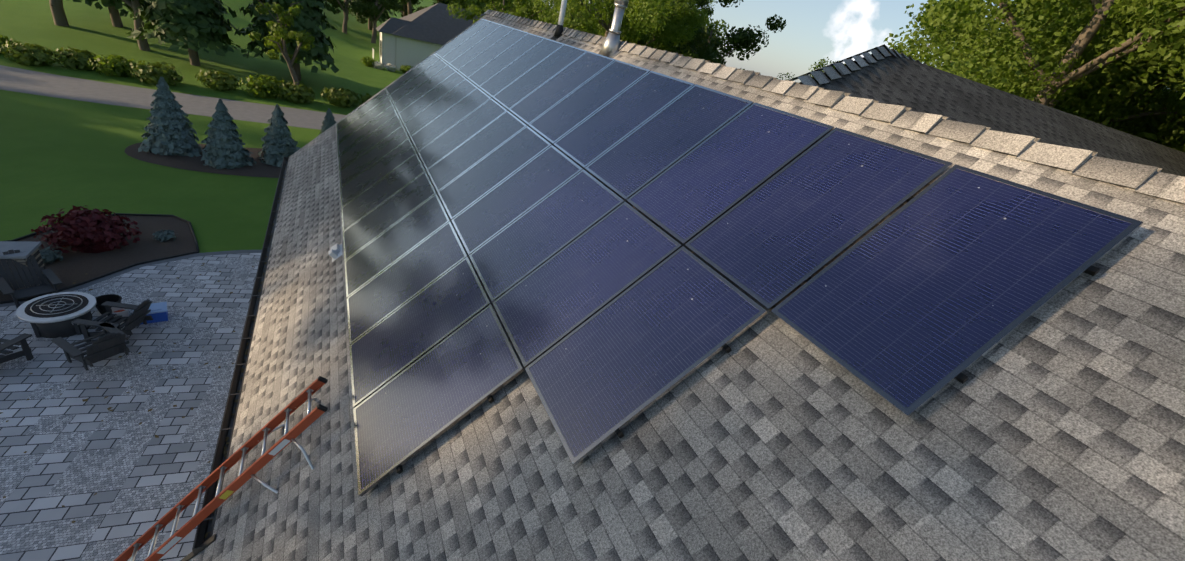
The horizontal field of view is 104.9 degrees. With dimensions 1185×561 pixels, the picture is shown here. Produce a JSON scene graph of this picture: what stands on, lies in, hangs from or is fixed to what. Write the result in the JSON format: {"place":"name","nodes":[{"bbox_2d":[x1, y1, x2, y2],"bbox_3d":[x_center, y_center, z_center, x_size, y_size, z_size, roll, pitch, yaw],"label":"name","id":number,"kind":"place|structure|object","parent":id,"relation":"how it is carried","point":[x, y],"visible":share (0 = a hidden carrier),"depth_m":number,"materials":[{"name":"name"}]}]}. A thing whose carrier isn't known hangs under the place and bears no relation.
{"place":"outdoors","nodes":[
{"label":"outdoors","id":0,"kind":"place"},
{"bbox_2d":[0,253,260,560],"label":"patio paving","id":1,"kind":"structure","parent":0,"point":[131,472],"depth_m":8.30,"materials":[{"name":"stone"}]},
{"bbox_2d":[0,333,33,363],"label":"adirondack chair","id":2,"kind":"object","parent":1,"relation":"on","point":[26,352],"visible":1,"depth_m":8.73,"materials":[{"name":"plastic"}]},
{"bbox_2d":[0,250,62,307],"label":"adirondack chair","id":3,"kind":"object","parent":1,"relation":"on","point":[17,270],"visible":0.96,"depth_m":10.20,"materials":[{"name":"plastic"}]},
{"bbox_2d":[16,292,96,337],"bbox_3d":[-11.354,0.758,9.743,1.120,0.592,1.120,-2,32,-29],"label":"fire pit table","id":4,"kind":"object","parent":1,"relation":"on","point":[53,315],"visible":1,"depth_m":9.54,"materials":[{"name":"stone"}]},
{"bbox_2d":[51,322,129,370],"bbox_3d":[-9.844,1.262,9.055,1.117,1.018,0.840,23,28,16],"label":"adirondack chair","id":5,"kind":"object","parent":1,"relation":"on","point":[111,344],"visible":1,"depth_m":8.91,"materials":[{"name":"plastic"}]},
{"bbox_2d":[95,294,121,313],"bbox_3d":[-11.152,0.572,10.499,0.494,0.310,0.494,-2,32,-29],"label":"chair","id":6,"kind":"object","parent":1,"relation":"on","point":[100,300],"visible":0.58,"depth_m":10.52,"materials":[{"name":"black"}]},
{"bbox_2d":[71,299,152,341],"bbox_3d":[-10.145,0.797,9.787,1.117,1.018,0.840,10,28,-9],"label":"adirondack chair","id":7,"kind":"object","parent":1,"relation":"on","point":[136,318],"visible":0.85,"depth_m":9.78,"materials":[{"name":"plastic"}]},
{"bbox_2d":[0,250,261,306],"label":"patio border","id":8,"kind":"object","parent":1,"relation":"on","point":[96,281],"depth_m":12.27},
{"bbox_2d":[0,164,285,537],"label":"fallen leaves","id":9,"kind":"object","parent":1,"relation":"on","point":[236,400],"visible":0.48,"depth_m":8.36,"materials":[{"name":"brown plant"}]},
{"bbox_2d":[133,302,167,324],"bbox_3d":[-10.244,0.757,10.589,0.560,0.310,0.400,-10,36,-39],"label":"cooler","id":10,"kind":"object","parent":1,"relation":"on","point":[158,312],"visible":0.55,"depth_m":10.57,"materials":[{"name":"blue"}]},
{"bbox_2d":[114,376,327,560],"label":"extension ladder","id":11,"kind":"object","parent":1,"relation":"on","point":[248,473],"visible":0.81,"depth_m":4.59,"materials":[{"name":"orange fiberglass"},{"name":"aluminium"},{"name":"black plastic"}]},
{"bbox_2d":[0,65,345,129],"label":"road","id":12,"kind":"structure","parent":0,"point":[36,83],"depth_m":23.99,"materials":[{"name":"asphalt"}]},
{"bbox_2d":[0,0,451,252],"bbox_3d":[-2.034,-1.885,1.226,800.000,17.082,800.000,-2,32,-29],"label":"lawn","id":13,"kind":"structure","parent":0,"point":[57,155],"depth_m":19.44,"materials":[{"name":"plant"}]},
{"bbox_2d":[0,40,57,65],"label":"lane shrub","id":14,"kind":"object","parent":13,"relation":"on","point":[35,54],"visible":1,"depth_m":24.29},
{"bbox_2d":[49,0,68,25],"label":"lane tree","id":15,"kind":"object","parent":13,"relation":"on","point":[58,13],"visible":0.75,"depth_m":31.21,"materials":[{"name":"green plant"}]},
{"bbox_2d":[51,46,99,69],"bbox_3d":[-29.277,-12.630,25.912,2.113,1.195,2.181,-2,32,-29],"label":"lane shrub","id":16,"kind":"object","parent":13,"relation":"on","point":[73,58],"visible":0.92,"depth_m":25.50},
{"bbox_2d":[0,215,196,300],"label":"bed mulch","id":17,"kind":"object","parent":13,"relation":"on","point":[72,267],"visible":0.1,"depth_m":12.51,"materials":[{"name":"black"}]},
{"bbox_2d":[0,213,198,303],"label":"bed edging","id":18,"kind":"object","parent":13,"relation":"on","point":[100,276],"visible":0.77,"depth_m":12.26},
{"bbox_2d":[0,241,45,291],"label":"stone pillar seatwall","id":19,"kind":"object","parent":18,"relation":"on","point":[27,249],"visible":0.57,"depth_m":10.37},
{"bbox_2d":[38,246,62,263],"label":"small shrub","id":20,"kind":"object","parent":18,"relation":"on","point":[48,256],"visible":0.71,"depth_m":11.51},
{"bbox_2d":[31,205,141,252],"bbox_3d":[-13.560,-1.313,12.241,1.922,1.199,1.838,14,27,-1],"label":"red shrub","id":21,"kind":"object","parent":18,"relation":"on","point":[84,230],"visible":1,"depth_m":12.11,"materials":[{"name":"plant"}]},
{"bbox_2d":[152,229,177,241],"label":"small shrub","id":22,"kind":"object","parent":18,"relation":"on","point":[168,234],"visible":1,"depth_m":13.40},
{"bbox_2d":[68,0,145,26],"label":"lane tree","id":23,"kind":"object","parent":13,"relation":"on","point":[113,6],"visible":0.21,"depth_m":31.98,"materials":[{"name":"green plant"}]},
{"bbox_2d":[87,54,142,76],"bbox_3d":[-27.460,-12.354,26.249,1.720,1.280,2.460,18,27,6],"label":"lane shrub","id":24,"kind":"object","parent":13,"relation":"on","point":[119,67],"visible":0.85,"depth_m":25.93,"materials":[{"name":"green plant"}]},
{"bbox_2d":[122,0,150,50],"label":"lane tree","id":25,"kind":"object","parent":13,"relation":"on","point":[133,5],"visible":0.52,"depth_m":30.94,"materials":[{"name":"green plant"}]},
{"bbox_2d":[128,60,183,85],"bbox_3d":[-25.439,-12.158,26.739,2.370,1.339,2.446,27,30,23],"label":"lane shrub","id":26,"kind":"object","parent":13,"relation":"on","point":[154,72],"visible":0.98,"depth_m":26.21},
{"bbox_2d":[123,0,241,65],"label":"lane tree","id":27,"kind":"object","parent":13,"relation":"on","point":[190,24],"visible":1,"depth_m":29.56,"materials":[{"name":"green broad leaves"},{"name":"bark"}]},
{"bbox_2d":[124,142,280,177],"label":"island mulch","id":28,"kind":"object","parent":13,"relation":"on","point":[258,169],"visible":0.27,"depth_m":18.54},
{"bbox_2d":[138,76,204,156],"bbox_3d":[-17.282,-6.558,18.479,2.079,3.280,2.177,-13,39,-44],"label":"spruce tree","id":29,"kind":"object","parent":28,"relation":"on","point":[169,128],"visible":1,"depth_m":18.31,"materials":[{"name":"green plant"}]},
{"bbox_2d":[201,99,255,168],"bbox_3d":[-15.184,-5.960,18.714,2.027,2.877,1.952,7,27,-16],"label":"spruce tree","id":30,"kind":"object","parent":28,"relation":"on","point":[224,148],"visible":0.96,"depth_m":18.49,"materials":[{"name":"green plant"}]},
{"bbox_2d":[258,104,300,167],"bbox_3d":[-13.845,-6.389,20.239,2.013,2.806,1.985,22,27,13],"label":"spruce tree","id":31,"kind":"object","parent":28,"relation":"on","point":[280,144],"visible":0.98,"depth_m":19.87,"materials":[{"name":"green plant"}]},
{"bbox_2d":[195,69,238,91],"bbox_3d":[-23.456,-12.548,28.532,2.169,1.226,2.239,-11,36,-40],"label":"lane shrub","id":32,"kind":"object","parent":13,"relation":"on","point":[221,81],"visible":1,"depth_m":28.17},
{"bbox_2d":[238,74,288,98],"bbox_3d":[-21.060,-12.473,29.339,2.051,1.526,2.933,26,29,21],"label":"lane shrub","id":33,"kind":"object","parent":13,"relation":"on","point":[265,87],"visible":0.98,"depth_m":28.93,"materials":[{"name":"green plant"}]},
{"bbox_2d":[249,0,314,85],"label":"birch tree","id":34,"kind":"object","parent":13,"relation":"on","point":[281,36],"visible":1,"depth_m":28.14,"materials":[{"name":"green plant"}]},
{"bbox_2d":[234,0,338,80],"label":"lane tree","id":35,"kind":"object","parent":13,"relation":"on","point":[311,18],"visible":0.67,"depth_m":32.63,"materials":[{"name":"green leaf"},{"name":"bark"}]},
{"bbox_2d":[279,80,315,103],"bbox_3d":[-19.578,-12.425,30.075,2.348,1.328,2.424,-1,31,-28],"label":"lane shrub","id":36,"kind":"object","parent":13,"relation":"on","point":[300,93],"visible":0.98,"depth_m":29.60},
{"bbox_2d":[318,108,335,135],"bbox_3d":[-13.766,-8.029,24.004,1.479,2.072,1.359,18,30,7],"label":"spruce tree","id":37,"kind":"object","parent":13,"relation":"on","point":[329,121],"visible":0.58,"depth_m":23.64,"materials":[{"name":"green plant"}]},
{"bbox_2d":[320,85,358,107],"bbox_3d":[-17.575,-12.814,31.741,2.404,1.359,2.481,-9,35,-38],"label":"lane shrub","id":38,"kind":"object","parent":13,"relation":"on","point":[341,97],"visible":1,"depth_m":31.30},
{"bbox_2d":[324,0,372,33],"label":"tree","id":39,"kind":"object","parent":13,"relation":"on","point":[341,4],"visible":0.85,"depth_m":62.34,"materials":[{"name":"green plant"}]},
{"bbox_2d":[348,0,396,29],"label":"tree","id":40,"kind":"object","parent":13,"relation":"on","point":[384,16],"visible":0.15,"depth_m":73.27,"materials":[{"name":"green plant"}]},
{"bbox_2d":[347,0,408,43],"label":"deciduous tree","id":41,"kind":"object","parent":13,"relation":"on","point":[360,9],"visible":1,"depth_m":60.72,"materials":[{"name":"green plant"}]},
{"bbox_2d":[373,32,442,70],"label":"neighbour house walls","id":42,"kind":"structure","parent":13,"relation":"on","point":[398,51],"depth_m":48.95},
{"bbox_2d":[376,3,485,44],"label":"shed roof","id":43,"kind":"structure","parent":42,"relation":"on","point":[436,24],"depth_m":50.22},
{"bbox_2d":[398,0,422,16],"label":"tree","id":44,"kind":"object","parent":13,"relation":"on","point":[404,11],"visible":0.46,"depth_m":79.16,"materials":[{"name":"green plant"}]},
{"bbox_2d":[445,0,506,13],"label":"deciduous tree","id":45,"kind":"object","parent":13,"relation":"on","point":[481,5],"visible":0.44,"depth_m":65.22,"materials":[{"name":"green plant"}]},
{"bbox_2d":[446,0,552,22],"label":"deciduous tree","id":46,"kind":"object","parent":13,"relation":"on","point":[525,10],"visible":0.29,"depth_m":42.72,"materials":[{"name":"green plant"}]},
{"bbox_2d":[533,0,704,41],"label":"deciduous tree","id":47,"kind":"object","parent":13,"relation":"on","point":[639,16],"visible":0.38,"depth_m":26.78,"materials":[{"name":"green plant"}]},
{"bbox_2d":[581,0,698,58],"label":"deciduous tree","id":48,"kind":"object","parent":13,"relation":"on","point":[664,47],"visible":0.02,"depth_m":33.42,"materials":[{"name":"green plant"}]},
{"bbox_2d":[573,0,713,44],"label":"deciduous tree","id":49,"kind":"object","parent":13,"relation":"on","point":[698,15],"visible":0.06,"depth_m":30.33,"materials":[{"name":"green plant"}]},
{"bbox_2d":[189,14,1184,560],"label":"house roof","id":50,"kind":"structure","parent":13,"relation":"on","point":[1051,430],"depth_m":2.75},
{"bbox_2d":[180,534,216,560],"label":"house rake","id":51,"kind":"object","parent":50,"relation":"attached to","point":[209,541],"visible":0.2,"depth_m":4.36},
{"bbox_2d":[192,157,288,556],"bbox_3d":[-6.355,-0.490,8.865,0.130,0.120,12.124,-2,32,-29],"label":"gutter","id":52,"kind":"object","parent":50,"relation":"attached to","point":[204,526],"visible":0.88,"depth_m":6.18,"materials":[{"name":"metal"}]},
{"bbox_2d":[328,243,342,261],"bbox_3d":[-4.167,-0.468,7.389,0.195,0.166,0.400,-2,32,-29],"label":"junction box","id":53,"kind":"object","parent":50,"relation":"attached to","point":[335,252],"visible":1,"depth_m":7.32,"materials":[{"name":"white plastic"}]},
{"bbox_2d":[551,0,566,39],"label":"vent pipe","id":54,"kind":"object","parent":50,"relation":"on","point":[558,32],"visible":0.81,"depth_m":9.23,"materials":[{"name":"white"}]},
{"bbox_2d":[598,0,628,57],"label":"chimney vent","id":55,"kind":"object","parent":50,"relation":"on","point":[610,46],"visible":0.65,"depth_m":7.39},
{"bbox_2d":[397,266,1099,473],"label":"solar array rails","id":56,"kind":"object","parent":50,"relation":"on","point":[962,378],"depth_m":2.51,"materials":[{"name":"black"}]},
{"bbox_2d":[336,89,388,133],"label":"solar panel","id":57,"kind":"object","parent":56,"relation":"attached to","point":[361,110],"visible":0.77,"depth_m":12.54,"materials":[{"name":"black"}]},
{"bbox_2d":[337,96,392,144],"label":"solar panel","id":58,"kind":"object","parent":56,"relation":"attached to","point":[364,119],"visible":0.79,"depth_m":11.77,"materials":[{"name":"black"}]},
{"bbox_2d":[338,105,397,156],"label":"solar panel","id":59,"kind":"object","parent":56,"relation":"attached to","point":[367,129],"visible":0.75,"depth_m":11.00,"materials":[{"name":"black"}]},
{"bbox_2d":[338,114,403,171],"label":"solar panel","id":60,"kind":"object","parent":56,"relation":"attached to","point":[370,141],"visible":0.77,"depth_m":10.25,"materials":[{"name":"black"}]},
{"bbox_2d":[339,126,409,187],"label":"solar panel","id":61,"kind":"object","parent":56,"relation":"attached to","point":[373,155],"visible":0.81,"depth_m":9.49,"materials":[{"name":"black"}]},
{"bbox_2d":[340,138,416,207],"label":"solar panel","id":62,"kind":"object","parent":56,"relation":"attached to","point":[376,172],"visible":0.77,"depth_m":8.72,"materials":[{"name":"black"}]},
{"bbox_2d":[341,153,425,231],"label":"solar panel","id":63,"kind":"object","parent":56,"relation":"attached to","point":[382,190],"visible":0.81,"depth_m":7.96,"materials":[{"name":"black"}]},
{"bbox_2d":[343,171,437,260],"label":"solar panel","id":64,"kind":"object","parent":56,"relation":"attached to","point":[387,214],"visible":0.81,"depth_m":7.19,"materials":[{"name":"black"}]},
{"bbox_2d":[344,193,450,297],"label":"solar panel","id":65,"kind":"object","parent":56,"relation":"attached to","point":[370,261],"visible":0.9,"depth_m":6.43,"materials":[{"name":"black"}]},
{"bbox_2d":[347,222,468,344],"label":"solar panel","id":66,"kind":"object","parent":56,"relation":"attached to","point":[400,282],"visible":0.88,"depth_m":5.67,"materials":[{"name":"blue"}]},
{"bbox_2d":[386,54,440,95],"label":"solar panel","id":67,"kind":"object","parent":56,"relation":"attached to","point":[406,78],"visible":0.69,"depth_m":12.61,"materials":[{"name":"black"}]},
{"bbox_2d":[390,59,447,103],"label":"solar panel","id":68,"kind":"object","parent":56,"relation":"attached to","point":[417,81],"visible":0.77,"depth_m":11.85,"materials":[{"name":"black"}]},
{"bbox_2d":[349,257,491,407],"bbox_3d":[-1.919,0.500,4.955,1.700,0.035,1.000,-38,42,-3],"label":"solar panel","id":69,"kind":"object","parent":56,"relation":"attached to","point":[416,327],"visible":0.94,"depth_m":4.89,"materials":[{"name":"blue"}]},
{"bbox_2d":[394,65,455,112],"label":"solar panel","id":70,"kind":"object","parent":56,"relation":"attached to","point":[425,87],"visible":0.75,"depth_m":11.10,"materials":[{"name":"black"}]},
{"bbox_2d":[398,71,465,123],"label":"solar panel","id":71,"kind":"object","parent":56,"relation":"attached to","point":[430,97],"visible":0.79,"depth_m":10.32,"materials":[{"name":"blue"}]},
{"bbox_2d":[353,304,523,496],"bbox_3d":[-1.475,1.019,4.197,1.700,0.037,1.000,-38,42,-3],"label":"solar panel","id":72,"kind":"object","parent":56,"relation":"attached to","point":[433,394],"visible":0.98,"depth_m":4.12,"materials":[{"name":"blue"}]},
{"bbox_2d":[404,79,477,136],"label":"solar panel","id":73,"kind":"object","parent":56,"relation":"attached to","point":[439,107],"visible":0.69,"depth_m":9.57,"materials":[{"name":"blue"}]},
{"bbox_2d":[410,88,490,151],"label":"solar panel","id":74,"kind":"object","parent":56,"relation":"attached to","point":[447,120],"visible":0.77,"depth_m":8.80,"materials":[{"name":"blue"}]},
{"bbox_2d":[418,98,507,169],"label":"solar panel","id":75,"kind":"object","parent":56,"relation":"attached to","point":[457,135],"visible":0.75,"depth_m":8.04,"materials":[{"name":"blue"}]},
{"bbox_2d":[435,19,491,57],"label":"solar panel","id":76,"kind":"object","parent":56,"relation":"attached to","point":[461,38],"visible":0.79,"depth_m":12.69,"materials":[{"name":"blue"}]},
{"bbox_2d":[441,22,501,63],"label":"solar panel","id":77,"kind":"object","parent":56,"relation":"attached to","point":[470,42],"visible":0.79,"depth_m":11.94,"materials":[{"name":"blue"}]},
{"bbox_2d":[426,111,526,191],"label":"solar panel","id":78,"kind":"object","parent":56,"relation":"attached to","point":[468,154],"visible":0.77,"depth_m":7.27,"materials":[{"name":"blue"}]},
{"bbox_2d":[449,25,514,70],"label":"solar panel","id":79,"kind":"object","parent":56,"relation":"attached to","point":[478,48],"visible":0.79,"depth_m":11.16,"materials":[{"name":"blue"}]},
{"bbox_2d":[458,29,527,78],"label":"solar panel","id":80,"kind":"object","parent":56,"relation":"attached to","point":[490,53],"visible":0.81,"depth_m":10.41,"materials":[{"name":"blue"}]},
{"bbox_2d":[438,126,551,219],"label":"solar panel","id":81,"kind":"object","parent":56,"relation":"attached to","point":[491,171],"visible":0.81,"depth_m":6.51,"materials":[{"name":"blue"}]},
{"bbox_2d":[468,33,544,86],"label":"solar panel","id":82,"kind":"object","parent":56,"relation":"attached to","point":[504,59],"visible":0.81,"depth_m":9.64,"materials":[{"name":"blue"}]},
{"bbox_2d":[451,145,582,254],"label":"solar panel","id":83,"kind":"object","parent":56,"relation":"attached to","point":[492,213],"visible":0.81,"depth_m":5.75,"materials":[{"name":"blue"}]},
{"bbox_2d":[479,38,563,97],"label":"solar panel","id":84,"kind":"object","parent":56,"relation":"attached to","point":[512,72],"visible":0.79,"depth_m":8.89,"materials":[{"name":"blue"}]},
{"bbox_2d":[492,44,586,110],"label":"solar panel","id":85,"kind":"object","parent":56,"relation":"attached to","point":[534,78],"visible":0.83,"depth_m":8.12,"materials":[{"name":"blue"}]},
{"bbox_2d":[469,169,624,301],"bbox_3d":[-0.557,-0.547,5.036,1.700,0.035,1.000,-38,42,-3],"label":"solar panel","id":86,"kind":"object","parent":56,"relation":"attached to","point":[531,240],"visible":0.94,"depth_m":4.98,"materials":[{"name":"blue"}]},
{"bbox_2d":[509,51,615,125],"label":"solar panel","id":87,"kind":"object","parent":56,"relation":"attached to","point":[557,88],"visible":0.81,"depth_m":7.35,"materials":[{"name":"blue"}]},
{"bbox_2d":[493,202,681,367],"bbox_3d":[-0.114,-0.030,4.276,1.700,0.036,1.000,-38,42,-3],"label":"solar panel","id":88,"kind":"object","parent":56,"relation":"attached to","point":[555,299],"visible":0.96,"depth_m":4.21,"materials":[{"name":"blue"}]},
{"bbox_2d":[529,60,650,144],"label":"solar panel","id":89,"kind":"object","parent":56,"relation":"attached to","point":[582,103],"visible":0.88,"depth_m":6.59,"materials":[{"name":"blue"}]},
{"bbox_2d":[554,71,694,169],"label":"solar panel","id":90,"kind":"object","parent":56,"relation":"attached to","point":[615,121],"visible":0.83,"depth_m":5.83,"materials":[{"name":"blue"}]},
{"bbox_2d":[525,246,766,465],"bbox_3d":[0.328,0.485,3.515,1.700,0.035,1.000,-38,42,-3],"label":"solar panel","id":91,"kind":"object","parent":56,"relation":"attached to","point":[631,353],"visible":1,"depth_m":3.44,"materials":[{"name":"blue"}]},
{"bbox_2d":[585,84,753,201],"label":"solar panel","id":92,"kind":"object","parent":56,"relation":"attached to","point":[658,144],"visible":0.96,"depth_m":5.06,"materials":[{"name":"blue"}]},
{"bbox_2d":[627,102,834,245],"bbox_3d":[1.247,-1.079,4.356,1.700,0.036,1.000,-38,42,-3],"label":"solar panel","id":93,"kind":"object","parent":56,"relation":"attached to","point":[706,183],"visible":1,"depth_m":4.29,"materials":[{"name":"blue"}]},
{"bbox_2d":[685,127,952,311],"bbox_3d":[1.689,-0.562,3.595,1.700,0.035,1.000,-38,42,-3],"label":"solar panel","id":94,"kind":"object","parent":56,"relation":"attached to","point":[783,234],"visible":0.96,"depth_m":3.52,"materials":[{"name":"blue"}]},
{"bbox_2d":[771,164,1142,417],"bbox_3d":[2.133,-0.044,2.837,1.700,0.035,1.000,-38,42,-3],"label":"solar panel","id":95,"kind":"object","parent":56,"relation":"attached to","point":[927,294],"visible":1,"depth_m":2.75,"materials":[{"name":"blue"}]},
{"bbox_2d":[484,10,1184,202],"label":"house ridge caps","id":96,"kind":"object","parent":50,"relation":"on","point":[1149,180],"visible":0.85,"depth_m":3.60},
{"bbox_2d":[799,51,1184,176],"bbox_3d":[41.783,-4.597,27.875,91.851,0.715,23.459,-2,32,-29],"label":"house roof","id":97,"kind":"structure","parent":50,"relation":"on","point":[915,86],"depth_m":6.90,"materials":[{"name":"grey"}]},
{"bbox_2d":[788,44,931,86],"bbox_3d":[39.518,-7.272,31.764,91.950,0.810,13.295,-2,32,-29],"label":"house caps","id":98,"kind":"object","parent":97,"relation":"on","point":[820,77],"visible":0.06,"depth_m":5.53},
{"bbox_2d":[646,0,729,53],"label":"deciduous tree","id":99,"kind":"object","parent":13,"relation":"on","point":[715,24],"visible":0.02,"depth_m":42.51,"materials":[{"name":"green plant"}]},
{"bbox_2d":[650,0,785,69],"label":"deciduous tree","id":100,"kind":"object","parent":13,"relation":"on","point":[740,40],"visible":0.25,"depth_m":35.40,"materials":[{"name":"green plant"}]},
{"bbox_2d":[777,57,845,79],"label":"deciduous tree","id":101,"kind":"object","parent":13,"relation":"on","point":[820,65],"visible":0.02,"depth_m":40.27,"materials":[{"name":"green plant"}]},
{"bbox_2d":[884,0,1020,88],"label":"deciduous tree","id":102,"kind":"object","parent":13,"relation":"on","point":[895,47],"visible":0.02,"depth_m":27.15,"materials":[{"name":"green plant"}]},
{"bbox_2d":[897,0,1184,151],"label":"deciduous tree","id":103,"kind":"object","parent":13,"relation":"on","point":[1124,120],"visible":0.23,"depth_m":15.11,"materials":[{"name":"green plant"}]},
{"bbox_2d":[904,0,1184,129],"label":"deciduous tree","id":104,"kind":"object","parent":13,"relation":"on","point":[1157,21],"visible":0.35,"depth_m":13.18,"materials":[{"name":"green plant"}]},
{"bbox_2d":[920,0,1184,152],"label":"deciduous tree","id":105,"kind":"object","parent":13,"relation":"on","point":[1154,123],"visible":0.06,"depth_m":17.17,"materials":[{"name":"green plant"}]},
{"bbox_2d":[1066,3,1184,136],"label":"deciduous tree","id":106,"kind":"object","parent":13,"relation":"on","point":[1166,93],"visible":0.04,"depth_m":18.14,"materials":[{"name":"green plant"}]},
{"bbox_2d":[549,0,1013,82],"label":"sky","id":107,"kind":"structure","parent":0,"point":[814,30],"materials":[{"name":"blue"}]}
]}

